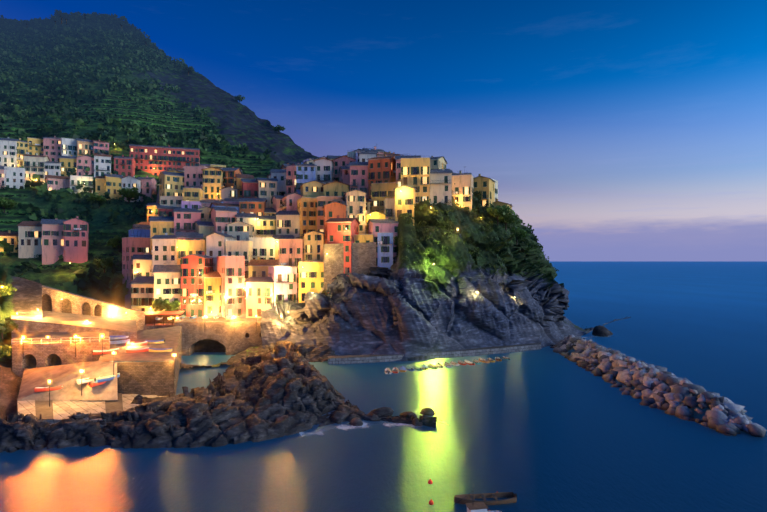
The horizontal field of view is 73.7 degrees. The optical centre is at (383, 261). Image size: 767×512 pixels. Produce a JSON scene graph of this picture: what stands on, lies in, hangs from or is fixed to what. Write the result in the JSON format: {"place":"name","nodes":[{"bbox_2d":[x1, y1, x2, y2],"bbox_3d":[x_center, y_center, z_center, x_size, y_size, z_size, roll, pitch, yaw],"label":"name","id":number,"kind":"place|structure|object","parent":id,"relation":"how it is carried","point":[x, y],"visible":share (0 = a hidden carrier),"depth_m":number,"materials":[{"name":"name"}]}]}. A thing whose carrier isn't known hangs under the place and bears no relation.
{"place":"outdoors","nodes":[
{"label":"outdoors","id":0,"kind":"place"},
{"bbox_2d":[0,264,41,418],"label":"stone wall","id":1,"kind":"structure","parent":0,"point":[25,299],"depth_m":118.92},
{"bbox_2d":[0,318,18,339],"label":"tree","id":2,"kind":"object","parent":1,"relation":"on","point":[7,325],"visible":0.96,"depth_m":111.83,"materials":[{"name":"green plant"}]},
{"bbox_2d":[0,17,319,305],"bbox_3d":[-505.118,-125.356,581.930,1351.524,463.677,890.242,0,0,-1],"label":"mountain","id":3,"kind":"structure","parent":0,"point":[235,119],"depth_m":335.52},
{"bbox_2d":[0,229,17,252],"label":"house","id":4,"kind":"structure","parent":3,"relation":"on","point":[9,236],"depth_m":196.21,"materials":[{"name":"paint"}]},
{"bbox_2d":[0,136,18,166],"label":"house","id":5,"kind":"structure","parent":3,"relation":"on","point":[8,151],"depth_m":258.75,"materials":[{"name":"paint"}]},
{"bbox_2d":[4,165,24,188],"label":"house","id":6,"kind":"structure","parent":3,"relation":"on","point":[15,177],"depth_m":238.66,"materials":[{"name":"paint"}]},
{"bbox_2d":[17,138,30,166],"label":"house","id":7,"kind":"structure","parent":3,"relation":"on","point":[22,147],"depth_m":262.98,"materials":[{"name":"paint"}]},
{"bbox_2d":[17,221,41,257],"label":"house","id":8,"kind":"structure","parent":3,"relation":"on","point":[30,239],"depth_m":195.41,"materials":[{"name":"paint"}]},
{"bbox_2d":[27,136,42,155],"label":"house","id":9,"kind":"structure","parent":3,"relation":"on","point":[35,146],"depth_m":265.88,"materials":[{"name":"paint"}]},
{"bbox_2d":[22,153,49,185],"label":"house","id":10,"kind":"structure","parent":3,"relation":"on","point":[33,164],"depth_m":244.59,"materials":[{"name":"paint"}]},
{"bbox_2d":[42,136,60,161],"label":"house","id":11,"kind":"structure","parent":3,"relation":"on","point":[52,148],"depth_m":266.92,"materials":[{"name":"paint"}]},
{"bbox_2d":[40,218,65,264],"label":"house","id":12,"kind":"structure","parent":3,"relation":"on","point":[52,235],"depth_m":195.45,"materials":[{"name":"paint"}]},
{"bbox_2d":[44,160,61,182],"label":"house","id":13,"kind":"structure","parent":3,"relation":"on","point":[52,167],"depth_m":247.03,"materials":[{"name":"paint"}]},
{"bbox_2d":[45,175,69,190],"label":"house","id":14,"kind":"structure","parent":3,"relation":"on","point":[53,182],"depth_m":238.10,"materials":[{"name":"paint"}]},
{"bbox_2d":[59,155,76,176],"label":"house","id":15,"kind":"structure","parent":3,"relation":"on","point":[68,162],"depth_m":250.23,"materials":[{"name":"paint"}]},
{"bbox_2d":[61,137,76,155],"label":"house","id":16,"kind":"structure","parent":3,"relation":"on","point":[68,147],"depth_m":267.09,"materials":[{"name":"paint"}]},
{"bbox_2d":[62,216,89,262],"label":"house","id":17,"kind":"structure","parent":3,"relation":"on","point":[76,239],"depth_m":195.97,"materials":[{"name":"paint"}]},
{"bbox_2d":[70,175,93,193],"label":"house","id":18,"kind":"structure","parent":3,"relation":"on","point":[84,181],"depth_m":239.26,"materials":[{"name":"paint"}]},
{"bbox_2d":[76,138,92,156],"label":"house","id":19,"kind":"structure","parent":3,"relation":"on","point":[84,146],"depth_m":268.02,"materials":[{"name":"paint"}]},
{"bbox_2d":[76,155,93,175],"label":"house","id":20,"kind":"structure","parent":3,"relation":"on","point":[84,162],"depth_m":251.94,"materials":[{"name":"paint"}]},
{"bbox_2d":[94,176,104,195],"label":"house","id":21,"kind":"structure","parent":3,"relation":"on","point":[100,184],"depth_m":241.59,"materials":[{"name":"paint"}]},
{"bbox_2d":[91,137,108,154],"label":"house","id":22,"kind":"structure","parent":3,"relation":"on","point":[99,146],"depth_m":270.61,"materials":[{"name":"paint"}]},
{"bbox_2d":[93,153,111,176],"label":"house","id":23,"kind":"structure","parent":3,"relation":"on","point":[102,162],"depth_m":254.36,"materials":[{"name":"paint"}]},
{"bbox_2d":[92,256,116,272],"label":"tree","id":24,"kind":"object","parent":3,"relation":"on","point":[108,261],"visible":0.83,"depth_m":188.97,"materials":[{"name":"green plant"}]},
{"bbox_2d":[103,173,122,199],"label":"house","id":25,"kind":"structure","parent":3,"relation":"on","point":[113,183],"depth_m":240.44,"materials":[{"name":"paint"}]},
{"bbox_2d":[113,155,135,176],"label":"house","id":26,"kind":"structure","parent":3,"relation":"on","point":[126,165],"depth_m":257.85,"materials":[{"name":"paint"}]},
{"bbox_2d":[117,186,139,202],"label":"tree","id":27,"kind":"object","parent":3,"relation":"on","point":[129,193],"visible":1,"depth_m":237.04,"materials":[{"name":"green plant"}]},
{"bbox_2d":[0,90,273,269],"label":"terrace walls","id":28,"kind":"structure","parent":3,"relation":"on","point":[64,267],"depth_m":313.80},
{"bbox_2d":[0,11,284,306],"bbox_3d":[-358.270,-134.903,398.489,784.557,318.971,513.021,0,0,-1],"label":"mountain scrub","id":29,"kind":"object","parent":3,"relation":"on","point":[125,37],"visible":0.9,"depth_m":366.88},
{"bbox_2d":[129,144,200,175],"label":"building","id":30,"kind":"structure","parent":3,"relation":"on","point":[154,160],"depth_m":271.42,"materials":[{"name":"paint"}]},
{"bbox_2d":[125,163,474,317],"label":"town ground","id":31,"kind":"structure","parent":0,"point":[127,300],"depth_m":168.49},
{"bbox_2d":[120,176,140,201],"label":"house","id":32,"kind":"structure","parent":31,"relation":"on","point":[129,181],"depth_m":242.47,"materials":[{"name":"paint"}]},
{"bbox_2d":[122,231,149,290],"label":"house","id":33,"kind":"structure","parent":31,"relation":"on","point":[132,246],"depth_m":181.19,"materials":[{"name":"paint"}]},
{"bbox_2d":[129,275,153,310],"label":"house","id":34,"kind":"structure","parent":31,"relation":"on","point":[142,293],"depth_m":156.18,"materials":[{"name":"paint"}]},
{"bbox_2d":[131,253,151,278],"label":"house","id":35,"kind":"structure","parent":31,"relation":"on","point":[142,265],"depth_m":167.15,"materials":[{"name":"paint"}]},
{"bbox_2d":[137,176,156,201],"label":"house","id":36,"kind":"structure","parent":31,"relation":"on","point":[148,186],"depth_m":248.49,"materials":[{"name":"paint"}]},
{"bbox_2d":[149,214,173,254],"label":"house","id":37,"kind":"structure","parent":31,"relation":"on","point":[160,225],"depth_m":173.19,"materials":[{"name":"paint"}]},
{"bbox_2d":[150,232,176,274],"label":"house","id":38,"kind":"structure","parent":31,"relation":"on","point":[164,249],"depth_m":164.50,"materials":[{"name":"paint"}]},
{"bbox_2d":[152,263,180,310],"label":"house","id":39,"kind":"structure","parent":31,"relation":"on","point":[167,282],"depth_m":154.54,"materials":[{"name":"paint"}]},
{"bbox_2d":[157,204,180,216],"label":"house","id":40,"kind":"structure","parent":31,"relation":"on","point":[163,209],"depth_m":186.64,"materials":[{"name":"paint"}]},
{"bbox_2d":[157,171,183,215],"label":"house","id":41,"kind":"structure","parent":31,"relation":"on","point":[170,183],"depth_m":198.34,"materials":[{"name":"paint"}]},
{"bbox_2d":[160,195,182,206],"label":"house","id":42,"kind":"structure","parent":31,"relation":"on","point":[174,201],"depth_m":188.94,"materials":[{"name":"paint"}]},
{"bbox_2d":[172,208,202,234],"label":"house","id":43,"kind":"structure","parent":31,"relation":"on","point":[185,218],"depth_m":174.89,"materials":[{"name":"paint"}]},
{"bbox_2d":[175,228,203,239],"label":"house","id":44,"kind":"structure","parent":31,"relation":"on","point":[186,235],"depth_m":167.66,"materials":[{"name":"paint"}]},
{"bbox_2d":[177,236,205,264],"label":"house","id":45,"kind":"structure","parent":31,"relation":"on","point":[186,247],"depth_m":160.98,"materials":[{"name":"paint"}]},
{"bbox_2d":[181,199,201,208],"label":"house","id":46,"kind":"structure","parent":31,"relation":"on","point":[187,204],"depth_m":180.03,"materials":[{"name":"paint"}]},
{"bbox_2d":[183,186,202,200],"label":"house","id":47,"kind":"structure","parent":31,"relation":"on","point":[195,194],"depth_m":187.45,"materials":[{"name":"paint"}]},
{"bbox_2d":[184,166,207,187],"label":"house","id":48,"kind":"structure","parent":31,"relation":"on","point":[193,175],"depth_m":199.39,"materials":[{"name":"paint"}]},
{"bbox_2d":[179,251,213,316],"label":"house","id":49,"kind":"structure","parent":31,"relation":"on","point":[192,284],"depth_m":153.34,"materials":[{"name":"paint"}]},
{"bbox_2d":[194,220,213,239],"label":"house","id":50,"kind":"structure","parent":31,"relation":"on","point":[204,228],"depth_m":172.60,"materials":[{"name":"paint"}]},
{"bbox_2d":[202,271,220,316],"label":"house","id":51,"kind":"structure","parent":31,"relation":"on","point":[212,291],"depth_m":153.27,"materials":[{"name":"paint"}]},
{"bbox_2d":[200,163,224,198],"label":"house","id":52,"kind":"structure","parent":31,"relation":"on","point":[212,185],"depth_m":195.54,"materials":[{"name":"paint"}]},
{"bbox_2d":[204,230,235,270],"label":"house","id":53,"kind":"structure","parent":31,"relation":"on","point":[215,244],"depth_m":159.91,"materials":[{"name":"paint"}]},
{"bbox_2d":[210,206,237,233],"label":"house","id":54,"kind":"structure","parent":31,"relation":"on","point":[221,217],"depth_m":171.30,"materials":[{"name":"paint"}]},
{"bbox_2d":[219,185,238,198],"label":"house","id":55,"kind":"structure","parent":31,"relation":"on","point":[228,192],"depth_m":192.87,"materials":[{"name":"paint"}]},
{"bbox_2d":[217,254,244,317],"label":"house","id":56,"kind":"structure","parent":31,"relation":"on","point":[231,270],"depth_m":151.88,"materials":[{"name":"paint"}]},
{"bbox_2d":[221,167,242,187],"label":"house","id":57,"kind":"structure","parent":31,"relation":"on","point":[228,175],"depth_m":200.76,"materials":[{"name":"paint"}]},
{"bbox_2d":[226,239,252,298],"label":"house","id":58,"kind":"structure","parent":31,"relation":"on","point":[238,248],"depth_m":159.04,"materials":[{"name":"paint"}]},
{"bbox_2d":[226,221,252,240],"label":"house","id":59,"kind":"structure","parent":31,"relation":"on","point":[240,231],"depth_m":166.91,"materials":[{"name":"paint"}]},
{"bbox_2d":[235,174,253,197],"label":"house","id":60,"kind":"structure","parent":31,"relation":"on","point":[238,177],"depth_m":194.43,"materials":[{"name":"paint"}]},
{"bbox_2d":[235,211,256,236],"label":"house","id":61,"kind":"structure","parent":31,"relation":"on","point":[249,218],"depth_m":172.55,"materials":[{"name":"paint"}]},
{"bbox_2d":[241,179,257,197],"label":"house","id":62,"kind":"structure","parent":31,"relation":"on","point":[249,188],"depth_m":190.13,"materials":[{"name":"paint"}]},
{"bbox_2d":[238,196,266,215],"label":"house","id":63,"kind":"structure","parent":31,"relation":"on","point":[256,206],"depth_m":180.99,"materials":[{"name":"paint"}]},
{"bbox_2d":[244,274,273,317],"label":"house","id":64,"kind":"structure","parent":31,"relation":"on","point":[259,291],"depth_m":150.90,"materials":[{"name":"paint"}]},
{"bbox_2d":[248,235,274,259],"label":"house","id":65,"kind":"structure","parent":31,"relation":"on","point":[263,248],"depth_m":165.16,"materials":[{"name":"paint"}]},
{"bbox_2d":[248,256,278,277],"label":"house","id":66,"kind":"structure","parent":31,"relation":"on","point":[258,266],"depth_m":158.33,"materials":[{"name":"paint"}]},
{"bbox_2d":[256,214,275,237],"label":"house","id":67,"kind":"structure","parent":31,"relation":"on","point":[266,226],"depth_m":175.30,"materials":[{"name":"paint"}]},
{"bbox_2d":[256,176,277,207],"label":"house","id":68,"kind":"structure","parent":31,"relation":"on","point":[267,188],"depth_m":189.24,"materials":[{"name":"paint"}]},
{"bbox_2d":[270,169,285,195],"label":"house","id":69,"kind":"structure","parent":31,"relation":"on","point":[280,175],"depth_m":197.46,"materials":[{"name":"paint"}]},
{"bbox_2d":[268,265,296,314],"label":"house","id":70,"kind":"structure","parent":31,"relation":"on","point":[285,281],"depth_m":150.86,"materials":[{"name":"paint"}]},
{"bbox_2d":[272,235,293,259],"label":"house","id":71,"kind":"structure","parent":31,"relation":"on","point":[276,237],"depth_m":166.00,"materials":[{"name":"paint"}]},
{"bbox_2d":[275,209,299,237],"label":"house","id":72,"kind":"structure","parent":31,"relation":"on","point":[287,222],"depth_m":172.08,"materials":[{"name":"paint"}]},
{"bbox_2d":[280,191,300,210],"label":"house","id":73,"kind":"structure","parent":31,"relation":"on","point":[289,202],"depth_m":177.16,"materials":[{"name":"paint"}]},
{"bbox_2d":[278,237,303,291],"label":"house","id":74,"kind":"structure","parent":31,"relation":"on","point":[291,253],"depth_m":156.90,"materials":[{"name":"paint"}]},
{"bbox_2d":[286,166,295,194],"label":"house","id":75,"kind":"structure","parent":31,"relation":"on","point":[290,179],"depth_m":190.83,"materials":[{"name":"paint"}]},
{"bbox_2d":[295,162,316,193],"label":"house","id":76,"kind":"structure","parent":31,"relation":"on","point":[305,173],"depth_m":185.31,"materials":[{"name":"paint"}]},
{"bbox_2d":[297,195,316,236],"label":"house","id":77,"kind":"structure","parent":31,"relation":"on","point":[307,208],"depth_m":169.10,"materials":[{"name":"paint"}]},
{"bbox_2d":[299,180,324,197],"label":"house","id":78,"kind":"structure","parent":31,"relation":"on","point":[313,189],"depth_m":177.06,"materials":[{"name":"paint"}]},
{"bbox_2d":[299,260,326,302],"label":"house","id":79,"kind":"structure","parent":31,"relation":"on","point":[311,276],"depth_m":148.66,"materials":[{"name":"paint"}]},
{"bbox_2d":[302,231,324,261],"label":"house","id":80,"kind":"structure","parent":31,"relation":"on","point":[314,243],"depth_m":155.64,"materials":[{"name":"paint"}]},
{"bbox_2d":[313,157,334,183],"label":"house","id":81,"kind":"structure","parent":31,"relation":"on","point":[324,172],"depth_m":186.85,"materials":[{"name":"paint"}]},
{"bbox_2d":[317,196,342,231],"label":"house","id":82,"kind":"structure","parent":31,"relation":"on","point":[322,201],"depth_m":163.78,"materials":[{"name":"paint"}]},
{"bbox_2d":[322,201,347,243],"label":"house","id":83,"kind":"structure","parent":31,"relation":"on","point":[333,209],"depth_m":155.84,"materials":[{"name":"paint"}]},
{"bbox_2d":[322,180,349,195],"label":"house","id":84,"kind":"structure","parent":31,"relation":"on","point":[335,188],"depth_m":174.90,"materials":[{"name":"paint"}]},
{"bbox_2d":[325,215,359,293],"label":"house","id":85,"kind":"structure","parent":31,"relation":"on","point":[337,232],"depth_m":147.15,"materials":[{"name":"paint"}]},
{"bbox_2d":[338,164,349,190],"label":"house","id":86,"kind":"structure","parent":31,"relation":"on","point":[344,172],"depth_m":182.42,"materials":[{"name":"paint"}]},
{"bbox_2d":[333,153,355,181],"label":"house","id":87,"kind":"structure","parent":31,"relation":"on","point":[343,160],"depth_m":191.60,"materials":[{"name":"paint"}]},
{"bbox_2d":[343,187,366,234],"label":"house","id":88,"kind":"structure","parent":31,"relation":"on","point":[355,201],"depth_m":157.24,"materials":[{"name":"paint"}]},
{"bbox_2d":[349,162,367,197],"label":"house","id":89,"kind":"structure","parent":31,"relation":"on","point":[358,175],"depth_m":174.44,"materials":[{"name":"paint"}]},
{"bbox_2d":[365,208,385,233],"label":"house","id":90,"kind":"structure","parent":31,"relation":"on","point":[374,215],"depth_m":157.35,"materials":[{"name":"paint"}]},
{"bbox_2d":[366,152,396,212],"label":"house","id":91,"kind":"structure","parent":31,"relation":"on","point":[380,169],"depth_m":172.12,"materials":[{"name":"paint"}]},
{"bbox_2d":[367,213,398,266],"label":"house","id":92,"kind":"structure","parent":31,"relation":"on","point":[379,225],"depth_m":149.56,"materials":[{"name":"paint"}]},
{"bbox_2d":[369,178,398,212],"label":"house","id":93,"kind":"structure","parent":31,"relation":"on","point":[380,192],"depth_m":164.42,"materials":[{"name":"paint"}]},
{"bbox_2d":[377,233,393,268],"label":"house","id":94,"kind":"structure","parent":31,"relation":"on","point":[385,248],"depth_m":147.52,"materials":[{"name":"paint"}]},
{"bbox_2d":[384,196,394,218],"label":"house","id":95,"kind":"structure","parent":31,"relation":"on","point":[389,205],"depth_m":156.51,"materials":[{"name":"paint"}]},
{"bbox_2d":[393,185,416,224],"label":"house","id":96,"kind":"structure","parent":31,"relation":"on","point":[404,199],"depth_m":150.64,"materials":[{"name":"paint"}]},
{"bbox_2d":[393,155,420,186],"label":"house","id":97,"kind":"structure","parent":31,"relation":"on","point":[398,168],"depth_m":167.31,"materials":[{"name":"paint"}]},
{"bbox_2d":[401,156,429,203],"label":"house","id":98,"kind":"structure","parent":31,"relation":"on","point":[415,172],"depth_m":152.75,"materials":[{"name":"paint"}]},
{"bbox_2d":[428,156,447,169],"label":"house","id":99,"kind":"structure","parent":31,"relation":"on","point":[439,162],"depth_m":180.65,"materials":[{"name":"paint"}]},
{"bbox_2d":[430,167,452,205],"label":"house","id":100,"kind":"structure","parent":31,"relation":"on","point":[441,186],"depth_m":155.68,"materials":[{"name":"paint"}]},
{"bbox_2d":[452,171,473,210],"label":"house","id":101,"kind":"structure","parent":31,"relation":"on","point":[463,186],"depth_m":159.00,"materials":[{"name":"paint"}]},
{"bbox_2d":[473,174,494,206],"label":"house","id":102,"kind":"structure","parent":31,"relation":"on","point":[485,185],"depth_m":162.44,"materials":[{"name":"paint"}]},
{"bbox_2d":[0,261,766,511],"bbox_3d":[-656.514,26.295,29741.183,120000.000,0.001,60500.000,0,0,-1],"label":"sea","id":103,"kind":"structure","parent":0,"point":[546,429],"depth_m":73.38,"materials":[{"name":"liquid"}]},
{"bbox_2d":[0,406,211,452],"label":"shore rocks","id":104,"kind":"object","parent":103,"relation":"in","point":[29,432],"visible":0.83,"depth_m":74.59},
{"bbox_2d":[167,339,337,368],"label":"rocks","id":105,"kind":"object","parent":103,"relation":"in","point":[321,352],"visible":0.38,"depth_m":135.10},
{"bbox_2d":[111,340,436,448],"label":"rocky outcrop","id":106,"kind":"object","parent":103,"relation":"in","point":[281,388],"visible":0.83,"depth_m":86.90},
{"bbox_2d":[11,242,540,427],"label":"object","id":107,"kind":"object","parent":103,"relation":"in","point":[69,316],"visible":0.65,"depth_m":113.63,"materials":[{"name":"stone"}]},
{"bbox_2d":[150,297,173,316],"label":"tree","id":108,"kind":"object","parent":107,"relation":"on","point":[157,304],"visible":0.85,"depth_m":148.75,"materials":[{"name":"green plant"}]},
{"bbox_2d":[299,419,449,437],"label":"foam","id":109,"kind":"object","parent":103,"relation":"on","point":[344,427],"visible":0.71,"depth_m":81.25,"materials":[{"name":"white"}]},
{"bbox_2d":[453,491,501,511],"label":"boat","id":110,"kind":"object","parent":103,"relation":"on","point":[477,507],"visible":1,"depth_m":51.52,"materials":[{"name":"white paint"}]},
{"bbox_2d":[349,325,612,425],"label":"sea rocks","id":111,"kind":"object","parent":103,"relation":"in","point":[602,331],"visible":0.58,"depth_m":87.10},
{"bbox_2d":[454,492,516,504],"bbox_3d":[11.189,26.145,56.075,6.982,1.080,2.051,0,0,-1],"label":"boat","id":112,"kind":"object","parent":103,"relation":"on","point":[511,497],"visible":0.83,"depth_m":56.01,"materials":[{"name":"brown wood"}]},
{"bbox_2d":[550,335,766,436],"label":"breakwater","id":113,"kind":"object","parent":103,"relation":"in","point":[661,388],"visible":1,"depth_m":97.05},
{"bbox_2d":[0,0,766,260],"label":"sky","id":114,"kind":"structure","parent":0,"point":[616,130],"materials":[{"name":"blue"}]},
{"bbox_2d":[260,194,630,360],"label":"rocky cliff","id":115,"kind":"structure","parent":0,"point":[407,309],"depth_m":145.08,"materials":[{"name":"stone"}]},
{"bbox_2d":[394,183,558,278],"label":"cliff scrub","id":116,"kind":"object","parent":115,"relation":"on","point":[532,264],"visible":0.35,"depth_m":154.90,"materials":[{"name":"green plant"}]},
{"bbox_2d":[486,205,512,224],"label":"tree","id":117,"kind":"object","parent":115,"relation":"on","point":[497,210],"visible":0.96,"depth_m":156.50,"materials":[{"name":"green plant"}]},
{"bbox_2d":[498,210,518,231],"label":"tree","id":118,"kind":"object","parent":115,"relation":"on","point":[508,218],"visible":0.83,"depth_m":157.41,"materials":[{"name":"green plant"}]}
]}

